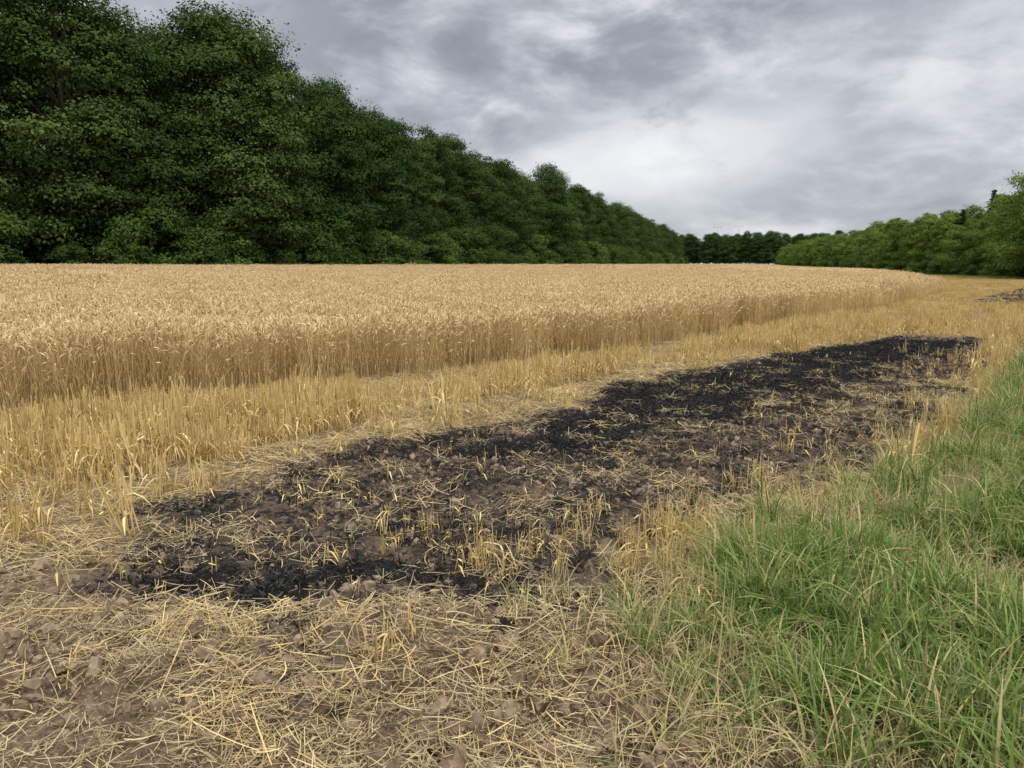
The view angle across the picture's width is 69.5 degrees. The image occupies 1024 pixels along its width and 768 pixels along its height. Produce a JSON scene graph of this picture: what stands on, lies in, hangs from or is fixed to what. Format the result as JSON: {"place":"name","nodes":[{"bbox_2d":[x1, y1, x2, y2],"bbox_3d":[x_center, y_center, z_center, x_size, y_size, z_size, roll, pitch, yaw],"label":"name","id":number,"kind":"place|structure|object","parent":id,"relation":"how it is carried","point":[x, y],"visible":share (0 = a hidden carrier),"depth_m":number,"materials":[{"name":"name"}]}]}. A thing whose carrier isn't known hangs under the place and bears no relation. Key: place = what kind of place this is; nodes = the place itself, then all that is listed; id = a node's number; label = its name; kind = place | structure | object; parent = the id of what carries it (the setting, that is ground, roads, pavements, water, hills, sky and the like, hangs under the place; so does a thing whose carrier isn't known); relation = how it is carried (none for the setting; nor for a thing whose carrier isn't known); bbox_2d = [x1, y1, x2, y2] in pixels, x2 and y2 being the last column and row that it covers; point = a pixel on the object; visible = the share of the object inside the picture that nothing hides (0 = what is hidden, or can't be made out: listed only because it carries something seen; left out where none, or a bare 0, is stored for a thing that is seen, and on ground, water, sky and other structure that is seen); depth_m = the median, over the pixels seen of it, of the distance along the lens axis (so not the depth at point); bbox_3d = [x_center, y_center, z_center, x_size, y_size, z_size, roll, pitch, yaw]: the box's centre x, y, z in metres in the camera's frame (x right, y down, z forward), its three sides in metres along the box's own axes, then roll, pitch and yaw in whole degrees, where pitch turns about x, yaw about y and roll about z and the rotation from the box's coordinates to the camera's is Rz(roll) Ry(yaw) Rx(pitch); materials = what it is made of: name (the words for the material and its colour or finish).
{"place":"outdoors","nodes":[
{"label":"outdoors","id":0,"kind":"place"},
{"bbox_2d":[0,279,950,411],"bbox_3d":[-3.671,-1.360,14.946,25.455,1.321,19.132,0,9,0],"label":"wheat field","id":1,"kind":"structure","parent":0,"point":[59,321],"depth_m":11.96,"materials":[{"name":"beige plant"}]},
{"bbox_2d":[0,279,1023,767],"bbox_3d":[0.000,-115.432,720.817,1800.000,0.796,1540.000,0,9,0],"label":"ground","id":2,"kind":"structure","parent":0,"point":[276,515],"depth_m":3.80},
{"bbox_2d":[0,105,36,263],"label":"deciduous tree","id":3,"kind":"object","parent":2,"relation":"on","point":[3,190],"visible":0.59,"depth_m":53.22,"materials":[{"name":"green plant"}]},
{"bbox_2d":[0,205,42,263],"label":"hedge shrub","id":4,"kind":"object","parent":2,"relation":"on","point":[4,252],"visible":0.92,"depth_m":50.63,"materials":[{"name":"green plant"}]},
{"bbox_2d":[0,0,72,254],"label":"deciduous tree","id":5,"kind":"object","parent":2,"relation":"on","point":[46,162],"visible":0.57,"depth_m":54.12,"materials":[{"name":"green plant"}]},
{"bbox_2d":[40,241,92,264],"bbox_3d":[-33.820,-9.434,56.056,3.807,2.952,3.631,-3,10,-19],"label":"hedge shrub","id":6,"kind":"object","parent":2,"relation":"on","point":[79,254],"visible":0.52,"depth_m":55.89,"materials":[{"name":"green plant"}]},
{"bbox_2d":[0,0,180,260],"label":"deciduous tree","id":7,"kind":"object","parent":2,"relation":"on","point":[47,52],"visible":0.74,"depth_m":55.68,"materials":[{"name":"green plant"}]},
{"bbox_2d":[41,2,204,252],"bbox_3d":[-32.704,-19.896,62.008,13.785,21.894,14.173,-6,11,-33],"label":"deciduous tree","id":8,"kind":"object","parent":2,"relation":"on","point":[131,42],"visible":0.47,"depth_m":59.28,"materials":[{"name":"green plant"}]},
{"bbox_2d":[87,226,161,264],"bbox_3d":[-30.720,-10.285,57.896,5.400,4.175,4.702,7,12,37],"label":"hedge shrub","id":9,"kind":"object","parent":2,"relation":"on","point":[104,245],"visible":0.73,"depth_m":57.16,"materials":[{"name":"green plant"}]},
{"bbox_2d":[95,201,204,264],"bbox_3d":[-29.310,-11.741,59.746,8.169,6.640,8.564,-3,10,-17],"label":"hedge shrub","id":10,"kind":"object","parent":2,"relation":"on","point":[118,224],"visible":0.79,"depth_m":59.10,"materials":[{"name":"green plant"}]},
{"bbox_2d":[175,223,237,264],"bbox_3d":[-26.286,-11.415,63.292,5.330,4.732,6.120,-4,10,-23],"label":"hedge shrub","id":11,"kind":"object","parent":2,"relation":"on","point":[204,250],"visible":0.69,"depth_m":61.98,"materials":[{"name":"green plant"}]},
{"bbox_2d":[118,0,317,258],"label":"deciduous tree","id":12,"kind":"object","parent":2,"relation":"on","point":[172,42],"visible":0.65,"depth_m":63.63,"materials":[{"name":"green plant"}]},
{"bbox_2d":[182,204,271,264],"bbox_3d":[-25.699,-12.576,65.507,7.292,6.475,8.373,0,9,-1],"label":"hedge shrub","id":13,"kind":"object","parent":2,"relation":"on","point":[240,244],"visible":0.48,"depth_m":64.32,"materials":[{"name":"green plant"}]},
{"bbox_2d":[136,1,334,247],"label":"deciduous tree","id":14,"kind":"object","parent":2,"relation":"on","point":[259,49],"visible":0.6,"depth_m":65.80,"materials":[{"name":"green plant"}]},
{"bbox_2d":[225,235,270,264],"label":"hedge shrub","id":15,"kind":"object","parent":2,"relation":"on","point":[261,253],"visible":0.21,"depth_m":67.97,"materials":[{"name":"green plant"}]},
{"bbox_2d":[0,209,546,264],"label":"forest understorey","id":16,"kind":"object","parent":2,"relation":"on","point":[27,255],"depth_m":60.18,"materials":[{"name":"green plant"}]},
{"bbox_2d":[217,54,341,252],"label":"deciduous tree","id":17,"kind":"object","parent":2,"relation":"on","point":[311,90],"visible":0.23,"depth_m":73.88,"materials":[{"name":"green plant"}]},
{"bbox_2d":[252,223,309,264],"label":"hedge shrub","id":18,"kind":"object","parent":2,"relation":"on","point":[284,256],"visible":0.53,"depth_m":70.33,"materials":[{"name":"green plant"}]},
{"bbox_2d":[271,216,343,264],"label":"hedge shrub","id":19,"kind":"object","parent":2,"relation":"on","point":[322,237],"visible":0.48,"depth_m":73.06,"materials":[{"name":"green plant"}]},
{"bbox_2d":[300,205,360,264],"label":"hedge shrub","id":20,"kind":"object","parent":2,"relation":"on","point":[335,248],"visible":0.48,"depth_m":75.37,"materials":[{"name":"green plant"}]},
{"bbox_2d":[283,77,390,258],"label":"deciduous tree","id":21,"kind":"object","parent":2,"relation":"on","point":[331,107],"visible":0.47,"depth_m":78.66,"materials":[{"name":"green plant"}]},
{"bbox_2d":[296,72,400,249],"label":"deciduous tree","id":22,"kind":"object","parent":2,"relation":"on","point":[379,162],"visible":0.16,"depth_m":82.73,"materials":[{"name":"green plant"}]},
{"bbox_2d":[340,244,365,264],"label":"hedge shrub","id":23,"kind":"object","parent":2,"relation":"on","point":[354,259],"visible":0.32,"depth_m":80.33,"materials":[{"name":"green plant"}]},
{"bbox_2d":[327,102,436,254],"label":"deciduous tree","id":24,"kind":"object","parent":2,"relation":"on","point":[385,128],"visible":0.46,"depth_m":87.39,"materials":[{"name":"green plant"}]},
{"bbox_2d":[354,225,414,264],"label":"hedge shrub","id":25,"kind":"object","parent":2,"relation":"on","point":[370,246],"visible":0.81,"depth_m":84.71,"materials":[{"name":"green plant"}]},
{"bbox_2d":[364,116,445,254],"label":"deciduous tree","id":26,"kind":"object","parent":2,"relation":"on","point":[416,185],"visible":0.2,"depth_m":94.69,"materials":[{"name":"green plant"}]},
{"bbox_2d":[382,238,431,264],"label":"hedge shrub","id":27,"kind":"object","parent":2,"relation":"on","point":[414,251],"visible":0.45,"depth_m":91.26,"materials":[{"name":"green plant"}]},
{"bbox_2d":[388,136,463,258],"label":"deciduous tree","id":28,"kind":"object","parent":2,"relation":"on","point":[430,178],"visible":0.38,"depth_m":98.60,"materials":[{"name":"green plant"}]},
{"bbox_2d":[407,226,460,264],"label":"hedge shrub","id":29,"kind":"object","parent":2,"relation":"on","point":[438,244],"visible":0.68,"depth_m":95.96,"materials":[{"name":"green plant"}]},
{"bbox_2d":[412,123,470,240],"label":"deciduous tree","id":30,"kind":"object","parent":2,"relation":"on","point":[442,144],"visible":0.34,"depth_m":102.65,"materials":[{"name":"green plant"}]},
{"bbox_2d":[422,230,467,264],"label":"hedge shrub","id":31,"kind":"object","parent":2,"relation":"on","point":[455,252],"visible":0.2,"depth_m":99.02,"materials":[{"name":"green plant"}]},
{"bbox_2d":[431,131,493,253],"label":"deciduous tree","id":32,"kind":"object","parent":2,"relation":"on","point":[465,167],"visible":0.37,"depth_m":107.93,"materials":[{"name":"green plant"}]},
{"bbox_2d":[450,223,491,264],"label":"hedge shrub","id":33,"kind":"object","parent":2,"relation":"on","point":[471,233],"visible":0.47,"depth_m":104.46,"materials":[{"name":"green plant"}]},
{"bbox_2d":[447,155,509,260],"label":"deciduous tree","id":34,"kind":"object","parent":2,"relation":"on","point":[485,210],"visible":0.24,"depth_m":112.58,"materials":[{"name":"green plant"}]},
{"bbox_2d":[463,167,524,261],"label":"deciduous tree","id":35,"kind":"object","parent":2,"relation":"on","point":[500,210],"visible":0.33,"depth_m":116.29,"materials":[{"name":"green plant"}]},
{"bbox_2d":[483,246,507,263],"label":"hedge shrub","id":36,"kind":"object","parent":2,"relation":"on","point":[498,255],"visible":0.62,"depth_m":110.50,"materials":[{"name":"green plant"}]},
{"bbox_2d":[0,426,1015,767],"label":"soil clods","id":37,"kind":"object","parent":2,"relation":"on","point":[10,636],"visible":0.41,"depth_m":2.75,"materials":[{"name":"brown soil"}]},
{"bbox_2d":[481,156,536,254],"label":"deciduous tree","id":38,"kind":"object","parent":2,"relation":"on","point":[499,168],"visible":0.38,"depth_m":121.02,"materials":[{"name":"green plant"}]},
{"bbox_2d":[0,353,1021,767],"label":"loose straw","id":39,"kind":"object","parent":2,"relation":"on","point":[190,681],"visible":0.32,"depth_m":2.99,"materials":[{"name":"beige plant"}]},
{"bbox_2d":[0,304,1023,568],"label":"stubble","id":40,"kind":"object","parent":2,"relation":"on","point":[134,428],"visible":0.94,"depth_m":7.13,"materials":[{"name":"yellow plant"}]},
{"bbox_2d":[0,317,1023,580],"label":"loose straw","id":41,"kind":"object","parent":2,"relation":"on","point":[448,425],"visible":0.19,"depth_m":7.59,"materials":[{"name":"beige plant"}]},
{"bbox_2d":[54,332,984,616],"bbox_3d":[3.848,-0.041,9.888,3.876,0.258,17.585,8,12,40],"label":"burnt stubble","id":42,"kind":"object","parent":2,"relation":"on","point":[506,570],"visible":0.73,"depth_m":4.66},
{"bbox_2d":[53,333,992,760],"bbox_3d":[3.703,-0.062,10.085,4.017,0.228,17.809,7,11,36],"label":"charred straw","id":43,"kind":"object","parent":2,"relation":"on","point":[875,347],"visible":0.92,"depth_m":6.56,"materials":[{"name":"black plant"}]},
{"bbox_2d":[502,165,544,255],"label":"deciduous tree","id":44,"kind":"object","parent":2,"relation":"on","point":[520,176],"visible":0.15,"depth_m":128.14,"materials":[{"name":"green plant"}]},
{"bbox_2d":[500,170,553,263],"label":"deciduous tree","id":45,"kind":"object","parent":2,"relation":"on","point":[539,209],"visible":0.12,"depth_m":130.93,"materials":[{"name":"green plant"}]},
{"bbox_2d":[67,334,988,624],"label":"burnt soil clods","id":46,"kind":"object","parent":2,"relation":"on","point":[443,522],"visible":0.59,"depth_m":5.49,"materials":[{"name":"black soil"}]},
{"bbox_2d":[523,252,538,264],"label":"hedge shrub","id":47,"kind":"object","parent":2,"relation":"on","point":[530,258],"visible":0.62,"depth_m":122.61,"materials":[{"name":"green plant"}]},
{"bbox_2d":[512,231,558,263],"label":"hedge shrub","id":48,"kind":"object","parent":2,"relation":"on","point":[546,252],"visible":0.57,"depth_m":127.70,"materials":[{"name":"green plant"}]},
{"bbox_2d":[521,176,554,245],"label":"deciduous tree","id":49,"kind":"object","parent":2,"relation":"on","point":[544,215],"visible":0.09,"depth_m":135.84,"materials":[{"name":"green plant"}]},
{"bbox_2d":[530,159,587,260],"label":"deciduous tree","id":50,"kind":"object","parent":2,"relation":"on","point":[550,179],"visible":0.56,"depth_m":140.88,"materials":[{"name":"green plant"}]},
{"bbox_2d":[540,183,583,258],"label":"deciduous tree","id":51,"kind":"object","parent":2,"relation":"on","point":[566,219],"visible":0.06,"depth_m":147.78,"materials":[{"name":"green plant"}]},
{"bbox_2d":[546,242,579,263],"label":"hedge shrub","id":52,"kind":"object","parent":2,"relation":"on","point":[570,257],"visible":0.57,"depth_m":142.11,"materials":[{"name":"green plant"}]},
{"bbox_2d":[567,191,591,259],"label":"deciduous tree","id":53,"kind":"object","parent":2,"relation":"on","point":[579,211],"visible":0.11,"depth_m":157.52,"materials":[{"name":"green plant"}]},
{"bbox_2d":[567,238,594,263],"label":"hedge shrub","id":54,"kind":"object","parent":2,"relation":"on","point":[588,257],"visible":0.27,"depth_m":152.06,"materials":[{"name":"green plant"}]},
{"bbox_2d":[566,183,601,251],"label":"deciduous tree","id":55,"kind":"object","parent":2,"relation":"on","point":[576,189],"visible":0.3,"depth_m":162.32,"materials":[{"name":"green plant"}]},
{"bbox_2d":[581,199,602,260],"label":"deciduous tree","id":56,"kind":"object","parent":2,"relation":"on","point":[591,226],"visible":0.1,"depth_m":167.98,"materials":[{"name":"green plant"}]},
{"bbox_2d":[580,184,605,245],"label":"deciduous tree","id":57,"kind":"object","parent":2,"relation":"on","point":[599,215],"visible":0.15,"depth_m":172.75,"materials":[{"name":"green plant"}]},
{"bbox_2d":[585,239,611,263],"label":"hedge shrub","id":58,"kind":"object","parent":2,"relation":"on","point":[601,255],"visible":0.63,"depth_m":163.16,"materials":[{"name":"green plant"}]},
{"bbox_2d":[592,190,618,258],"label":"deciduous tree","id":59,"kind":"object","parent":2,"relation":"on","point":[601,205],"visible":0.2,"depth_m":181.37,"materials":[{"name":"green plant"}]},
{"bbox_2d":[597,207,623,259],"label":"deciduous tree","id":60,"kind":"object","parent":2,"relation":"on","point":[615,222],"visible":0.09,"depth_m":193.18,"materials":[{"name":"green plant"}]},
{"bbox_2d":[603,242,624,263],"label":"hedge shrub","id":61,"kind":"object","parent":2,"relation":"on","point":[614,249],"visible":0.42,"depth_m":177.79,"materials":[{"name":"green plant"}]},
{"bbox_2d":[607,204,631,251],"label":"deciduous tree","id":62,"kind":"object","parent":2,"relation":"on","point":[615,218],"visible":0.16,"depth_m":197.84,"materials":[{"name":"green plant"}]},
{"bbox_2d":[608,201,639,251],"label":"deciduous tree","id":63,"kind":"object","parent":2,"relation":"on","point":[631,219],"visible":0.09,"depth_m":216.07,"materials":[{"name":"green plant"}]},
{"bbox_2d":[225,341,1023,679],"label":"stubble","id":64,"kind":"object","parent":2,"relation":"on","point":[655,519],"visible":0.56,"depth_m":4.19,"materials":[{"name":"yellow plant"}]},
{"bbox_2d":[617,244,633,263],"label":"hedge shrub","id":65,"kind":"object","parent":2,"relation":"on","point":[626,255],"visible":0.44,"depth_m":196.39,"materials":[{"name":"green plant"}]},
{"bbox_2d":[612,205,640,252],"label":"deciduous tree","id":66,"kind":"object","parent":2,"relation":"on","point":[620,213],"visible":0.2,"depth_m":207.93,"materials":[{"name":"green plant"}]},
{"bbox_2d":[626,206,639,250],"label":"deciduous tree","id":67,"kind":"object","parent":2,"relation":"on","point":[634,218],"visible":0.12,"depth_m":221.68,"materials":[{"name":"green plant"}]},
{"bbox_2d":[633,211,649,256],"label":"deciduous tree","id":68,"kind":"object","parent":2,"relation":"on","point":[639,219],"visible":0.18,"depth_m":237.44,"materials":[{"name":"green plant"}]},
{"bbox_2d":[580,346,1023,767],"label":"grass","id":69,"kind":"structure","parent":2,"relation":"on","point":[992,742],"depth_m":3.13,"materials":[{"name":"green plant"}]},
{"bbox_2d":[809,238,825,265],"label":"young tree","id":70,"kind":"object","parent":2,"relation":"on","point":[819,242],"visible":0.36,"depth_m":212.46,"materials":[{"name":"green plant"}]},
{"bbox_2d":[816,240,832,266],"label":"young tree","id":71,"kind":"object","parent":2,"relation":"on","point":[828,249],"visible":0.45,"depth_m":195.69,"materials":[{"name":"green plant"}]},
{"bbox_2d":[827,235,847,265],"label":"young tree","id":72,"kind":"object","parent":2,"relation":"on","point":[844,237],"visible":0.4,"depth_m":182.53,"materials":[{"name":"green plant"}]},
{"bbox_2d":[849,227,878,267],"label":"young tree","id":73,"kind":"object","parent":2,"relation":"on","point":[861,242],"visible":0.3,"depth_m":151.04,"materials":[{"name":"green plant"}]},
{"bbox_2d":[861,231,882,266],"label":"young tree","id":74,"kind":"object","parent":2,"relation":"on","point":[877,240],"visible":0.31,"depth_m":144.67,"materials":[{"name":"green plant"}]},
{"bbox_2d":[872,228,905,267],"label":"young tree","id":75,"kind":"object","parent":2,"relation":"on","point":[885,241],"visible":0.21,"depth_m":131.78,"materials":[{"name":"green plant"}]},
{"bbox_2d":[882,220,909,269],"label":"young tree","id":76,"kind":"object","parent":2,"relation":"on","point":[899,223],"visible":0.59,"depth_m":127.85,"materials":[{"name":"green plant"}]},
{"bbox_2d":[787,193,1012,272],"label":"young woodland","id":77,"kind":"object","parent":2,"relation":"on","point":[972,217],"visible":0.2,"depth_m":123.30,"materials":[{"name":"green plant"}]},
{"bbox_2d":[889,225,921,269],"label":"young tree","id":78,"kind":"object","parent":2,"relation":"on","point":[902,235],"visible":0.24,"depth_m":125.31,"materials":[{"name":"green plant"}]},
{"bbox_2d":[895,216,929,271],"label":"young tree","id":79,"kind":"object","parent":2,"relation":"on","point":[907,241],"visible":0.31,"depth_m":119.21,"materials":[{"name":"green plant"}]},
{"bbox_2d":[818,275,1023,322],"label":"stubble","id":80,"kind":"object","parent":2,"relation":"on","point":[980,285],"visible":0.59,"depth_m":29.19,"materials":[{"name":"yellow plant"}]},
{"bbox_2d":[914,258,932,273],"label":"hedge shrub","id":81,"kind":"object","parent":2,"relation":"on","point":[924,265],"visible":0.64,"depth_m":110.19,"materials":[{"name":"green plant"}]},
{"bbox_2d":[905,214,943,272],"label":"young tree","id":82,"kind":"object","parent":2,"relation":"on","point":[930,220],"visible":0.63,"depth_m":113.09,"materials":[{"name":"green plant"}]},
{"bbox_2d":[927,258,954,274],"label":"hedge shrub","id":83,"kind":"object","parent":2,"relation":"on","point":[935,266],"visible":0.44,"depth_m":104.09,"materials":[{"name":"green plant"}]},
{"bbox_2d":[923,221,968,271],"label":"young tree","id":84,"kind":"object","parent":2,"relation":"on","point":[943,230],"visible":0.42,"depth_m":107.03,"materials":[{"name":"green plant"}]},
{"bbox_2d":[921,212,971,267],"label":"young tree","id":85,"kind":"object","parent":2,"relation":"on","point":[948,217],"visible":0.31,"depth_m":107.86,"materials":[{"name":"green plant"}]},
{"bbox_2d":[931,224,971,270],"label":"young tree","id":86,"kind":"object","parent":2,"relation":"on","point":[945,240],"visible":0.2,"depth_m":102.84,"materials":[{"name":"green plant"}]},
{"bbox_2d":[935,226,975,272],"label":"young tree","id":87,"kind":"object","parent":2,"relation":"on","point":[953,240],"visible":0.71,"depth_m":98.95,"materials":[{"name":"green plant"}]},
{"bbox_2d":[946,259,969,274],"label":"hedge shrub","id":88,"kind":"object","parent":2,"relation":"on","point":[956,268],"visible":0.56,"depth_m":98.10,"materials":[{"name":"green plant"}]},
{"bbox_2d":[956,250,988,275],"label":"hedge shrub","id":89,"kind":"object","parent":2,"relation":"on","point":[974,268],"visible":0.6,"depth_m":92.25,"materials":[{"name":"green plant"}]},
{"bbox_2d":[958,214,990,264],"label":"young tree","id":90,"kind":"object","parent":2,"relation":"on","point":[980,226],"visible":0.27,"depth_m":96.45,"materials":[{"name":"green plant"}]},
{"bbox_2d":[925,273,1023,353],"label":"grass","id":91,"kind":"structure","parent":2,"relation":"on","point":[996,277],"depth_m":86.63,"materials":[{"name":"green plant"}]},
{"bbox_2d":[967,287,1023,304],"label":"straw heap","id":92,"kind":"object","parent":2,"relation":"on","point":[1003,296],"visible":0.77,"depth_m":29.79,"materials":[{"name":"beige plant"}]},
{"bbox_2d":[977,217,1014,274],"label":"young tree","id":93,"kind":"object","parent":2,"relation":"on","point":[985,265],"visible":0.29,"depth_m":89.19,"materials":[{"name":"green plant"}]},
{"bbox_2d":[972,204,1022,275],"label":"young tree","id":94,"kind":"object","parent":2,"relation":"on","point":[979,235],"visible":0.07,"depth_m":92.53,"materials":[{"name":"green plant"}]},
{"bbox_2d":[975,170,1023,271],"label":"deciduous tree","id":95,"kind":"object","parent":2,"relation":"on","point":[1010,246],"visible":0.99,"depth_m":75.88,"materials":[{"name":"green plant"}]},
{"bbox_2d":[977,183,1023,276],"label":"deciduous tree","id":96,"kind":"object","parent":2,"relation":"on","point":[995,228],"visible":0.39,"depth_m":81.00,"materials":[{"name":"green plant"}]},
{"bbox_2d":[986,255,1018,276],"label":"hedge shrub","id":97,"kind":"object","parent":2,"relation":"on","point":[999,272],"visible":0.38,"depth_m":86.71,"materials":[{"name":"green plant"}]},
{"bbox_2d":[42,0,1023,263],"label":"sky","id":98,"kind":"structure","parent":0,"point":[792,117],"materials":[{"name":"grey"}]},
{"bbox_2d":[486,344,1023,767],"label":"dry grass","id":99,"kind":"structure","parent":0,"point":[688,700],"depth_m":3.02,"materials":[{"name":"plant"}]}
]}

